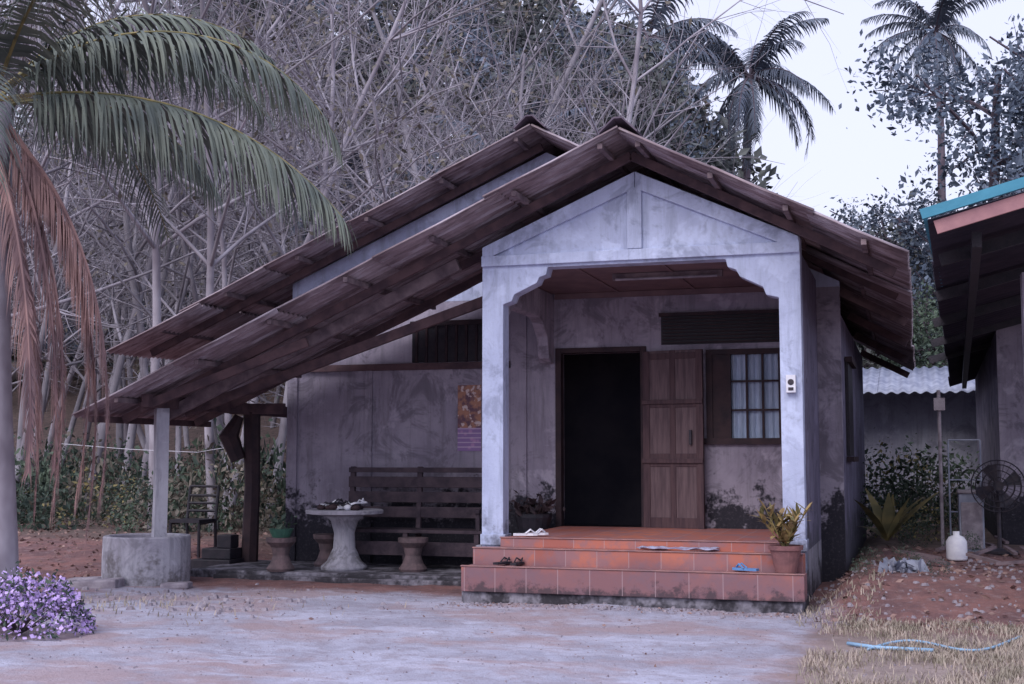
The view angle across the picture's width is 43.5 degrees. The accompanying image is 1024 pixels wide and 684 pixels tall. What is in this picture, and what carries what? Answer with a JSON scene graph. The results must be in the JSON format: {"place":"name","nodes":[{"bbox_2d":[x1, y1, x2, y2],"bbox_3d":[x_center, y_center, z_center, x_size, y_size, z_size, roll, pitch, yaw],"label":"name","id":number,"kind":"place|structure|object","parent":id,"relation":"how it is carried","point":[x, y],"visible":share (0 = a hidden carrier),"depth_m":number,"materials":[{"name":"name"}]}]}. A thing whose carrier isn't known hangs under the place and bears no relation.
{"place":"outdoors","nodes":[
{"label":"outdoors","id":0,"kind":"place"},
{"bbox_2d":[0,340,1023,683],"bbox_3d":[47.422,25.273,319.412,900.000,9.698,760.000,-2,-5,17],"label":"ground","id":1,"kind":"structure","parent":0,"point":[306,652],"depth_m":10.12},
{"bbox_2d":[0,561,96,640],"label":"purple flower bush","id":2,"kind":"object","parent":1,"relation":"on","point":[65,604],"visible":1,"depth_m":9.97,"materials":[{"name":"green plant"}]},
{"bbox_2d":[44,576,192,588],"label":"broken slab","id":3,"kind":"structure","parent":1,"relation":"on","point":[95,582],"depth_m":13.62,"materials":[{"name":"concrete"}]},
{"bbox_2d":[101,533,190,586],"bbox_3d":[-4.076,2.466,14.324,0.960,0.615,0.960,-2,-5,17],"label":"concrete ring planter","id":4,"kind":"object","parent":1,"relation":"on","point":[141,559],"visible":0.83,"depth_m":13.93,"materials":[{"name":"grey concrete"}]},
{"bbox_2d":[151,408,169,536],"bbox_3d":[-3.927,1.556,14.338,0.145,1.632,0.145,3,-6,-28],"label":"front post","id":5,"kind":"object","parent":4,"relation":"in","point":[160,472],"visible":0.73,"depth_m":14.29,"materials":[{"name":"concrete"}]},
{"bbox_2d":[14,397,285,533],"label":"undergrowth","id":6,"kind":"object","parent":1,"relation":"on","point":[110,499],"visible":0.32,"depth_m":22.26,"materials":[{"name":"green plant"}]},
{"bbox_2d":[0,0,357,604],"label":"coconut palm","id":7,"kind":"object","parent":1,"relation":"on","point":[89,113],"visible":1,"depth_m":12.09,"materials":[{"name":"green plant"}]},
{"bbox_2d":[169,485,219,557],"bbox_3d":[-4.151,2.336,16.795,0.460,0.918,0.512,-2,-5,17],"label":"metal chair","id":8,"kind":"object","parent":1,"relation":"on","point":[187,520],"visible":0.81,"depth_m":16.92,"materials":[{"name":"black dark painted metal"}]},
{"bbox_2d":[191,534,243,568],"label":"stacked crates","id":9,"kind":"object","parent":1,"relation":"on","point":[227,550],"visible":0.81,"depth_m":15.86,"materials":[{"name":"plastic"}]},
{"bbox_2d":[279,140,438,247],"bbox_3d":[-3.952,0.558,33.958,5.228,11.347,4.765,1,-5,-7],"label":"broadleaf tree","id":10,"kind":"object","parent":1,"relation":"on","point":[346,179],"visible":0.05,"depth_m":33.70,"materials":[{"name":"green plant"}]},
{"bbox_2d":[0,0,872,531],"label":"rubber tree grove","id":11,"kind":"object","parent":1,"relation":"on","point":[122,262],"visible":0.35,"depth_m":27.26,"materials":[{"name":"grey plant"}]},
{"bbox_2d":[386,94,587,193],"bbox_3d":[-0.114,0.040,30.680,5.276,11.792,5.192,4,-7,-40],"label":"tall coconut palm","id":12,"kind":"object","parent":1,"relation":"on","point":[568,113],"visible":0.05,"depth_m":30.25,"materials":[{"name":"green plant"}]},
{"bbox_2d":[0,0,1003,396],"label":"hillside forest","id":13,"kind":"object","parent":1,"relation":"on","point":[542,16],"visible":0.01,"depth_m":56.41,"materials":[{"name":"green plant"}]},
{"bbox_2d":[190,540,821,613],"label":"concrete plinth","id":14,"kind":"structure","parent":1,"relation":"on","point":[392,574],"depth_m":13.88,"materials":[{"name":"grey concrete"}]},
{"bbox_2d":[219,412,260,561],"bbox_3d":[-3.429,1.856,16.113,0.528,1.955,0.249,1,-5,-11],"label":"post","id":15,"kind":"object","parent":14,"relation":"on","point":[232,444],"visible":0.82,"depth_m":16.09,"materials":[{"name":"brown wood"}]},
{"bbox_2d":[67,444,243,452],"bbox_3d":[-5.235,1.506,18.366,0.094,0.158,5.831,5,-7,-42],"label":"wire line","id":16,"kind":"object","parent":15,"relation":"attached to","point":[151,450],"visible":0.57,"depth_m":18.31,"materials":[{"name":"white plastic"}]},
{"bbox_2d":[88,296,481,426],"bbox_3d":[-2.996,0.248,14.906,4.826,1.406,3.652,-8,-9,56],"label":"lean to beams","id":17,"kind":"object","parent":15,"relation":"on","point":[220,403],"visible":0.73,"depth_m":14.35,"materials":[{"name":"brown wood"}]},
{"bbox_2d":[266,537,295,571],"bbox_3d":[-2.655,2.437,14.755,0.350,0.380,0.350,-2,-5,17],"label":"concrete stool","id":18,"kind":"object","parent":14,"relation":"on","point":[280,559],"visible":0.98,"depth_m":14.65,"materials":[{"name":"concrete"}]},
{"bbox_2d":[269,513,296,537],"bbox_3d":[-2.663,2.105,14.785,0.357,0.284,0.395,5,-7,-43],"label":"potted herb","id":19,"kind":"object","parent":18,"relation":"on","point":[280,530],"visible":1,"depth_m":14.71,"materials":[{"name":"green plastic"}]},
{"bbox_2d":[313,533,333,566],"bbox_3d":[-2.212,2.495,15.400,0.350,0.380,0.350,-2,-5,17],"label":"concrete stool","id":20,"kind":"object","parent":14,"relation":"on","point":[324,541],"visible":0.58,"depth_m":15.30,"materials":[{"name":"concrete"}]},
{"bbox_2d":[305,508,383,570],"bbox_3d":[-1.954,2.300,14.969,0.910,0.690,0.910,-2,-5,17],"label":"concrete table","id":21,"kind":"object","parent":14,"relation":"on","point":[344,555],"visible":0.98,"depth_m":14.82,"materials":[{"name":"grey concrete"}]},
{"bbox_2d":[317,504,363,510],"bbox_3d":[-1.968,1.917,14.995,0.582,0.078,0.451,-2,-5,17],"label":"fruit pile","id":22,"kind":"object","parent":21,"relation":"on","point":[334,507],"visible":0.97,"depth_m":14.83,"materials":[{"name":"brown food"}]},
{"bbox_2d":[311,502,327,507],"bbox_3d":[-2.211,1.896,14.977,0.250,0.068,0.087,2,0,-26],"label":"sandal","id":23,"kind":"object","parent":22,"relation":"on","point":[315,506],"visible":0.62,"depth_m":14.95,"materials":[{"name":"plastic"}]},
{"bbox_2d":[326,498,343,503],"bbox_3d":[-2.041,1.851,14.932,0.087,0.068,0.250,-9,-10,44],"label":"sandal","id":24,"kind":"object","parent":22,"relation":"on","point":[338,502],"visible":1,"depth_m":14.91,"materials":[{"name":"black plastic"}]},
{"bbox_2d":[341,500,360,505],"bbox_3d":[-1.867,1.867,14.879,0.250,0.068,0.087,-2,-10,26],"label":"sandal","id":25,"kind":"object","parent":22,"relation":"on","point":[346,501],"visible":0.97,"depth_m":14.86,"materials":[{"name":"plastic"}]},
{"bbox_2d":[350,498,366,504],"bbox_3d":[-1.776,1.850,14.904,0.087,0.068,0.250,-22,-16,28],"label":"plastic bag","id":26,"kind":"object","parent":22,"relation":"on","point":[362,502],"visible":1,"depth_m":14.90,"materials":[{"name":"white plastic"}]},
{"bbox_2d":[285,311,526,562],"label":"wall pilasters","id":27,"kind":"object","parent":14,"relation":"on","point":[518,403],"depth_m":15.53,"materials":[{"name":"grey concrete"}]},
{"bbox_2d":[332,466,481,562],"bbox_3d":[-1.162,2.077,15.245,1.900,1.188,0.560,-2,-5,17],"label":"wooden bench","id":28,"kind":"object","parent":14,"relation":"on","point":[419,497],"visible":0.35,"depth_m":15.36,"materials":[{"name":"brown wood"}]},
{"bbox_2d":[398,537,427,571],"bbox_3d":[-1.133,2.432,14.700,0.350,0.380,0.350,-2,-5,17],"label":"concrete stool","id":29,"kind":"object","parent":14,"relation":"on","point":[413,560],"visible":1,"depth_m":14.60,"materials":[{"name":"concrete"}]},
{"bbox_2d":[509,490,564,532],"bbox_3d":[0.262,1.980,14.960,0.721,0.517,0.583,0,-5,2],"label":"dark pot plant","id":30,"kind":"object","parent":14,"relation":"on","point":[539,517],"visible":0.97,"depth_m":14.82,"materials":[{"name":"black plastic"}]},
{"bbox_2d":[461,526,806,601],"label":"tiled steps","id":31,"kind":"structure","parent":14,"relation":"on","point":[756,587],"depth_m":12.14,"materials":[{"name":"tile"}]},
{"bbox_2d":[493,557,511,564],"bbox_3d":[-0.082,2.122,12.475,0.087,0.068,0.250,-4,-7,38],"label":"sandal","id":32,"kind":"object","parent":31,"relation":"on","point":[501,562],"visible":0.97,"depth_m":12.45,"materials":[{"name":"black plastic"}]},
{"bbox_2d":[510,557,524,565],"bbox_3d":[0.056,2.117,12.412,0.087,0.068,0.250,-2,-6,21],"label":"sandal","id":33,"kind":"object","parent":31,"relation":"on","point":[514,563],"visible":1,"depth_m":12.40,"materials":[{"name":"black plastic"}]},
{"bbox_2d":[513,529,537,535],"bbox_3d":[0.138,1.930,13.033,0.250,0.068,0.087,0,-5,0],"label":"sandal","id":34,"kind":"object","parent":31,"relation":"on","point":[526,534],"visible":1,"depth_m":13.00,"materials":[{"name":"white plastic"}]},
{"bbox_2d":[535,528,547,534],"bbox_3d":[0.250,1.938,13.123,0.250,0.068,0.087,2,-5,-17],"label":"sandal","id":35,"kind":"object","parent":31,"relation":"on","point":[542,533],"visible":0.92,"depth_m":13.11,"materials":[{"name":"white plastic"}]},
{"bbox_2d":[460,536,804,575],"bbox_3d":[1.147,2.019,12.200,3.245,0.252,0.650,-2,-5,17],"label":"step nosing","id":36,"kind":"object","parent":31,"relation":"on","point":[633,551],"visible":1,"depth_m":12.16,"materials":[{"name":"tile"}]},
{"bbox_2d":[636,546,718,550],"bbox_3d":[1.576,1.966,12.244,0.808,0.030,0.220,-2,-5,17],"label":"floor rag","id":37,"kind":"object","parent":31,"relation":"on","point":[679,548],"visible":1,"depth_m":12.21,"materials":[{"name":"fabric"}]},
{"bbox_2d":[732,563,758,570],"bbox_3d":[2.137,2.059,11.767,0.250,0.068,0.087,-4,-6,37],"label":"sandal","id":38,"kind":"object","parent":31,"relation":"on","point":[741,568],"visible":1,"depth_m":11.75,"materials":[{"name":"blue plastic"}]},
{"bbox_2d":[751,498,811,572],"bbox_3d":[2.458,1.750,11.665,0.486,0.669,0.528,5,-7,-42],"label":"potted croton","id":39,"kind":"object","parent":31,"relation":"on","point":[785,554],"visible":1,"depth_m":11.59,"materials":[{"name":"plant"}]},
{"bbox_2d":[482,172,807,570],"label":"porch front wall","id":40,"kind":"structure","parent":14,"relation":"on","point":[665,223],"depth_m":13.01,"materials":[{"name":"white paint"}]},
{"bbox_2d":[509,288,553,363],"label":"porch side arch","id":41,"kind":"structure","parent":40,"relation":"attached to","point":[535,306],"depth_m":15.06,"materials":[{"name":"paint"}]},
{"bbox_2d":[480,172,808,551],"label":"wall mouldings","id":42,"kind":"structure","parent":40,"relation":"attached to","point":[633,185],"depth_m":12.94,"materials":[{"name":"paint"}]},
{"bbox_2d":[786,375,795,392],"bbox_3d":[2.680,0.402,12.335,0.090,0.170,0.071,-2,-5,17],"label":"electric meter","id":43,"kind":"object","parent":40,"relation":"attached to","point":[790,383],"visible":1,"depth_m":12.30,"materials":[{"name":"white plastic"}]},
{"bbox_2d":[6,559,1023,683],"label":"gravel","id":44,"kind":"structure","parent":1,"relation":"on","point":[205,602],"depth_m":11.67,"materials":[{"name":"grey gravel"}]},
{"bbox_2d":[17,518,1023,666],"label":"fallen leaves","id":45,"kind":"object","parent":1,"relation":"on","point":[957,571],"visible":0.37,"depth_m":13.35,"materials":[{"name":"brown plant"}]},
{"bbox_2d":[21,570,1023,683],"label":"dry grass","id":46,"kind":"structure","parent":1,"relation":"on","point":[1016,672],"depth_m":9.14,"materials":[{"name":"beige plant"}]},
{"bbox_2d":[387,0,706,161],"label":"broadleaf tree","id":47,"kind":"object","parent":1,"relation":"on","point":[622,38],"visible":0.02,"depth_m":49.42,"materials":[{"name":"green plant"}]},
{"bbox_2d":[455,68,667,158],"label":"broadleaf tree","id":48,"kind":"object","parent":1,"relation":"on","point":[596,114],"visible":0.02,"depth_m":40.36,"materials":[{"name":"green plant"}]},
{"bbox_2d":[296,286,845,581],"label":"front wall","id":49,"kind":"structure","parent":1,"relation":"on","point":[415,418],"depth_m":15.44,"materials":[{"name":"paint"}]},
{"bbox_2d":[311,361,509,371],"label":"wall tie beam","id":50,"kind":"structure","parent":49,"relation":"attached to","point":[407,366],"depth_m":15.90,"materials":[{"name":"brown wood"}]},
{"bbox_2d":[410,319,481,362],"bbox_3d":[-0.665,-0.014,15.752,1.240,0.510,0.060,-2,-5,17],"label":"vent window","id":51,"kind":"structure","parent":49,"relation":"in","point":[454,341],"depth_m":15.77,"materials":[{"name":"brown wood"}]},
{"bbox_2d":[458,385,480,450],"bbox_3d":[-0.518,0.924,15.634,0.300,0.800,0.008,-2,-5,17],"label":"wall calendar","id":52,"kind":"object","parent":49,"relation":"attached to","point":[469,417],"depth_m":15.63,"materials":[{"name":"multicoloured paper"}]},
{"bbox_2d":[293,152,839,300],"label":"gable wall","id":53,"kind":"structure","parent":49,"relation":"on","point":[334,270],"depth_m":16.01,"materials":[{"name":"paint"}]},
{"bbox_2d":[555,346,645,526],"bbox_3d":[1.060,1.118,15.168,1.100,2.110,0.130,-2,-5,17],"label":"door frame","id":54,"kind":"object","parent":49,"relation":"in","point":[559,393],"visible":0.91,"depth_m":15.24,"materials":[{"name":"brown wood"}]},
{"bbox_2d":[642,349,704,528],"bbox_3d":[1.847,1.112,14.758,0.740,2.040,0.070,-3,-6,29],"label":"door leaf","id":55,"kind":"object","parent":49,"relation":"attached to","point":[673,448],"visible":1,"depth_m":14.75,"materials":[{"name":"brown wood"}]},
{"bbox_2d":[659,309,779,344],"bbox_3d":[2.419,-0.170,14.802,1.460,0.370,0.060,-2,-5,17],"label":"transom louvre","id":56,"kind":"object","parent":49,"relation":"attached to","point":[738,326],"visible":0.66,"depth_m":14.80,"materials":[{"name":"brown wood"}]},
{"bbox_2d":[704,348,781,443],"bbox_3d":[2.676,0.624,14.697,0.970,1.090,0.150,-2,-5,17],"label":"window frame","id":57,"kind":"object","parent":49,"relation":"attached to","point":[709,439],"visible":0.89,"depth_m":14.68,"materials":[{"name":"brown wood"}]},
{"bbox_2d":[712,354,727,437],"bbox_3d":[2.393,0.625,14.765,0.170,0.960,0.030,-2,-5,17],"label":"window shutter","id":58,"kind":"object","parent":57,"relation":"attached to","point":[719,392],"depth_m":14.75,"materials":[{"name":"brown wood"}]},
{"bbox_2d":[420,0,724,157],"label":"broadleaf tree","id":59,"kind":"object","parent":1,"relation":"on","point":[478,58],"visible":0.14,"depth_m":44.23,"materials":[{"name":"green plant"}]},
{"bbox_2d":[467,4,723,162],"bbox_3d":[2.259,-4.272,41.642,9.377,15.531,10.574,-1,-5,7],"label":"broadleaf tree","id":60,"kind":"object","parent":1,"relation":"on","point":[672,99],"visible":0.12,"depth_m":39.71,"materials":[{"name":"green plant"}]},
{"bbox_2d":[540,0,737,137],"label":"tall coconut palm","id":61,"kind":"object","parent":1,"relation":"on","point":[664,10],"visible":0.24,"depth_m":53.78,"materials":[{"name":"green plant"}]},
{"bbox_2d":[674,11,835,180],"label":"tall coconut palm","id":62,"kind":"object","parent":1,"relation":"on","point":[749,107],"visible":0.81,"depth_m":57.86,"materials":[{"name":"green plant"}]},
{"bbox_2d":[802,256,820,598],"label":"porch side wall","id":63,"kind":"structure","parent":1,"relation":"on","point":[811,403],"depth_m":13.40,"materials":[{"name":"paint"}]},
{"bbox_2d":[840,314,866,572],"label":"side walls","id":64,"kind":"structure","parent":1,"relation":"on","point":[854,484],"depth_m":17.12,"materials":[{"name":"paint"}]},
{"bbox_2d":[71,124,914,420],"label":"corrugated roof","id":65,"kind":"structure","parent":64,"relation":"on","point":[241,332],"depth_m":13.98,"materials":[{"name":"brown metal"}]},
{"bbox_2d":[513,115,642,136],"bbox_3d":[1.787,-1.986,17.418,1.930,0.869,10.151,-2,-5,17],"label":"ridge cap","id":66,"kind":"object","parent":65,"relation":"on","point":[619,121],"visible":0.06,"depth_m":12.54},
{"bbox_2d":[114,137,909,426],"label":"roof timbers","id":67,"kind":"object","parent":64,"relation":"on","point":[386,301],"visible":0.63,"depth_m":14.07,"materials":[{"name":"brown wood"}]},
{"bbox_2d":[845,356,858,461],"bbox_3d":[4.132,0.837,15.616,0.085,1.230,1.300,-2,-5,17],"label":"side window","id":68,"kind":"structure","parent":64,"relation":"attached to","point":[850,363],"depth_m":15.19,"materials":[{"name":"brown wood"}]},
{"bbox_2d":[823,171,955,366],"bbox_3d":[12.093,-0.539,39.123,7.398,8.986,5.370,-5,-7,45],"label":"broadleaf tree","id":69,"kind":"object","parent":1,"relation":"on","point":[912,234],"visible":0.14,"depth_m":39.88,"materials":[{"name":"green plant"}]},
{"bbox_2d":[855,207,933,368],"bbox_3d":[9.028,0.260,35.116,5.287,7.766,4.688,-4,-7,40],"label":"broadleaf tree","id":70,"kind":"object","parent":1,"relation":"on","point":[867,362],"visible":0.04,"depth_m":34.27,"materials":[{"name":"green plant"}]},
{"bbox_2d":[854,488,944,540],"bbox_3d":[5.007,2.252,16.739,1.242,0.674,0.950,-2,-5,17],"label":"agave plant","id":71,"kind":"object","parent":1,"relation":"on","point":[886,521],"visible":0.97,"depth_m":16.83,"materials":[{"name":"plant"}]},
{"bbox_2d":[878,557,929,572],"bbox_3d":[3.833,2.239,12.712,0.500,0.228,0.375,4,-7,-41],"label":"plastic bag","id":72,"kind":"object","parent":1,"relation":"on","point":[908,566],"visible":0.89,"depth_m":12.68,"materials":[{"name":"white plastic"}]},
{"bbox_2d":[867,270,947,368],"bbox_3d":[10.578,1.145,31.710,4.888,5.707,4.092,0,-5,-2],"label":"broadleaf tree","id":73,"kind":"object","parent":1,"relation":"on","point":[921,351],"visible":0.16,"depth_m":31.35,"materials":[{"name":"green plant"}]},
{"bbox_2d":[849,427,986,577],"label":"garden shrubs","id":74,"kind":"object","parent":1,"relation":"on","point":[912,492],"visible":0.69,"depth_m":19.82,"materials":[{"name":"green plant"}]},
{"bbox_2d":[863,366,978,529],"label":"tin roof shed","id":75,"kind":"structure","parent":1,"relation":"on","point":[897,408],"depth_m":24.18,"materials":[{"name":"grey metal"}]},
{"bbox_2d":[836,19,1023,337],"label":"broadleaf tree","id":76,"kind":"object","parent":1,"relation":"on","point":[918,109],"visible":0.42,"depth_m":34.16,"materials":[{"name":"green plant"}]},
{"bbox_2d":[913,281,947,367],"bbox_3d":[10.610,1.072,27.603,3.836,5.350,4.583,-1,-5,9],"label":"broadleaf tree","id":77,"kind":"object","parent":1,"relation":"on","point":[940,331],"visible":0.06,"depth_m":27.79,"materials":[{"name":"green plant"}]},
{"bbox_2d":[861,0,1005,199],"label":"tall coconut palm","id":78,"kind":"object","parent":1,"relation":"on","point":[938,18],"visible":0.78,"depth_m":63.87,"materials":[{"name":"green plant"}]},
{"bbox_2d":[846,636,1021,651],"bbox_3d":[3.235,2.216,9.425,1.517,0.033,0.564,1,-5,-13],"label":"garden hose","id":79,"kind":"object","parent":1,"relation":"on","point":[884,647],"visible":0.77,"depth_m":9.25,"materials":[{"name":"plastic"}]},
{"bbox_2d":[933,390,944,545],"bbox_3d":[5.196,1.579,15.544,0.130,2.000,0.122,-2,-5,17],"label":"pipe post","id":80,"kind":"object","parent":1,"relation":"on","point":[939,404],"visible":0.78,"depth_m":15.56,"materials":[{"name":"metal"}]},
{"bbox_2d":[946,531,967,560],"bbox_3d":[4.832,2.215,13.959,0.220,0.310,0.217,-2,-5,17],"label":"water jug","id":81,"kind":"object","parent":1,"relation":"on","point":[956,545],"visible":1,"depth_m":13.87,"materials":[{"name":"white plastic"}]},
{"bbox_2d":[900,536,1023,564],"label":"timber scraps","id":82,"kind":"object","parent":1,"relation":"on","point":[976,554],"visible":0.59,"depth_m":13.95,"materials":[{"name":"brown wood"}]},
{"bbox_2d":[947,439,981,535],"bbox_3d":[5.697,1.904,16.135,0.401,1.359,0.024,-2,-5,17],"label":"drying rack","id":83,"kind":"object","parent":1,"relation":"on","point":[949,479],"visible":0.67,"depth_m":16.17,"materials":[{"name":"grey metal"}]},
{"bbox_2d":[956,490,984,551],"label":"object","id":84,"kind":"object","parent":1,"relation":"on","point":[970,514],"visible":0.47,"depth_m":15.23,"materials":[{"name":"metal"}]},
{"bbox_2d":[939,34,1023,204],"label":"broadleaf tree","id":85,"kind":"object","parent":1,"relation":"on","point":[1018,159],"visible":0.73,"depth_m":32.95,"materials":[{"name":"green plant"}]},
{"bbox_2d":[944,13,1023,214],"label":"broadleaf tree","id":86,"kind":"object","parent":1,"relation":"on","point":[1010,34],"visible":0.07,"depth_m":40.03,"materials":[{"name":"green plant"}]},
{"bbox_2d":[970,460,1023,554],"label":"pedestal fan","id":87,"kind":"object","parent":1,"relation":"on","point":[1003,499],"visible":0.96,"depth_m":14.89,"materials":[{"name":"metal"}]},
{"bbox_2d":[975,272,1023,544],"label":"walls","id":88,"kind":"structure","parent":1,"relation":"on","point":[999,385],"depth_m":16.67,"materials":[{"name":"paint"}]},
{"bbox_2d":[928,191,1023,386],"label":"roof","id":89,"kind":"structure","parent":88,"relation":"on","point":[991,263],"depth_m":12.16,"materials":[{"name":"brown wood"}]},
{"bbox_2d":[919,177,1023,286],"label":"ridge trim","id":90,"kind":"structure","parent":89,"relation":"on","point":[926,213],"depth_m":9.39,"materials":[{"name":"teal metal"}]},
{"bbox_2d":[933,193,1023,233],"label":"fascia board","id":91,"kind":"object","parent":89,"relation":"attached to","point":[981,213],"visible":1,"depth_m":9.41,"materials":[{"name":"pink wood"}]},
{"bbox_2d":[928,230,1023,388],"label":"rafters","id":92,"kind":"object","parent":88,"relation":"on","point":[976,249],"visible":0.91,"depth_m":12.37,"materials":[{"name":"brown wood"}]},
{"bbox_2d":[0,0,1023,327],"label":"sky","id":93,"kind":"structure","parent":0,"point":[850,161],"materials":[{"name":"white"}]},
{"bbox_2d":[538,262,764,299],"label":"porch ceiling","id":94,"kind":"structure","parent":0,"point":[579,283],"depth_m":14.49,"materials":[{"name":"brown wood"}]},
{"bbox_2d":[612,269,722,280],"bbox_3d":[1.633,-0.700,13.547,1.170,0.079,0.104,-2,-5,17],"label":"fluorescent tube","id":95,"kind":"object","parent":94,"relation":"attached to","point":[668,275],"visible":1,"depth_m":13.52,"materials":[{"name":"glass"}]},
{"bbox_2d":[731,354,778,437],"bbox_3d":[2.783,0.619,14.690,0.580,0.960,0.024,-2,-5,17],"label":"window curtain","id":96,"kind":"object","parent":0,"point":[771,395],"depth_m":14.69,"materials":[{"name":"white fabric"}]}
]}

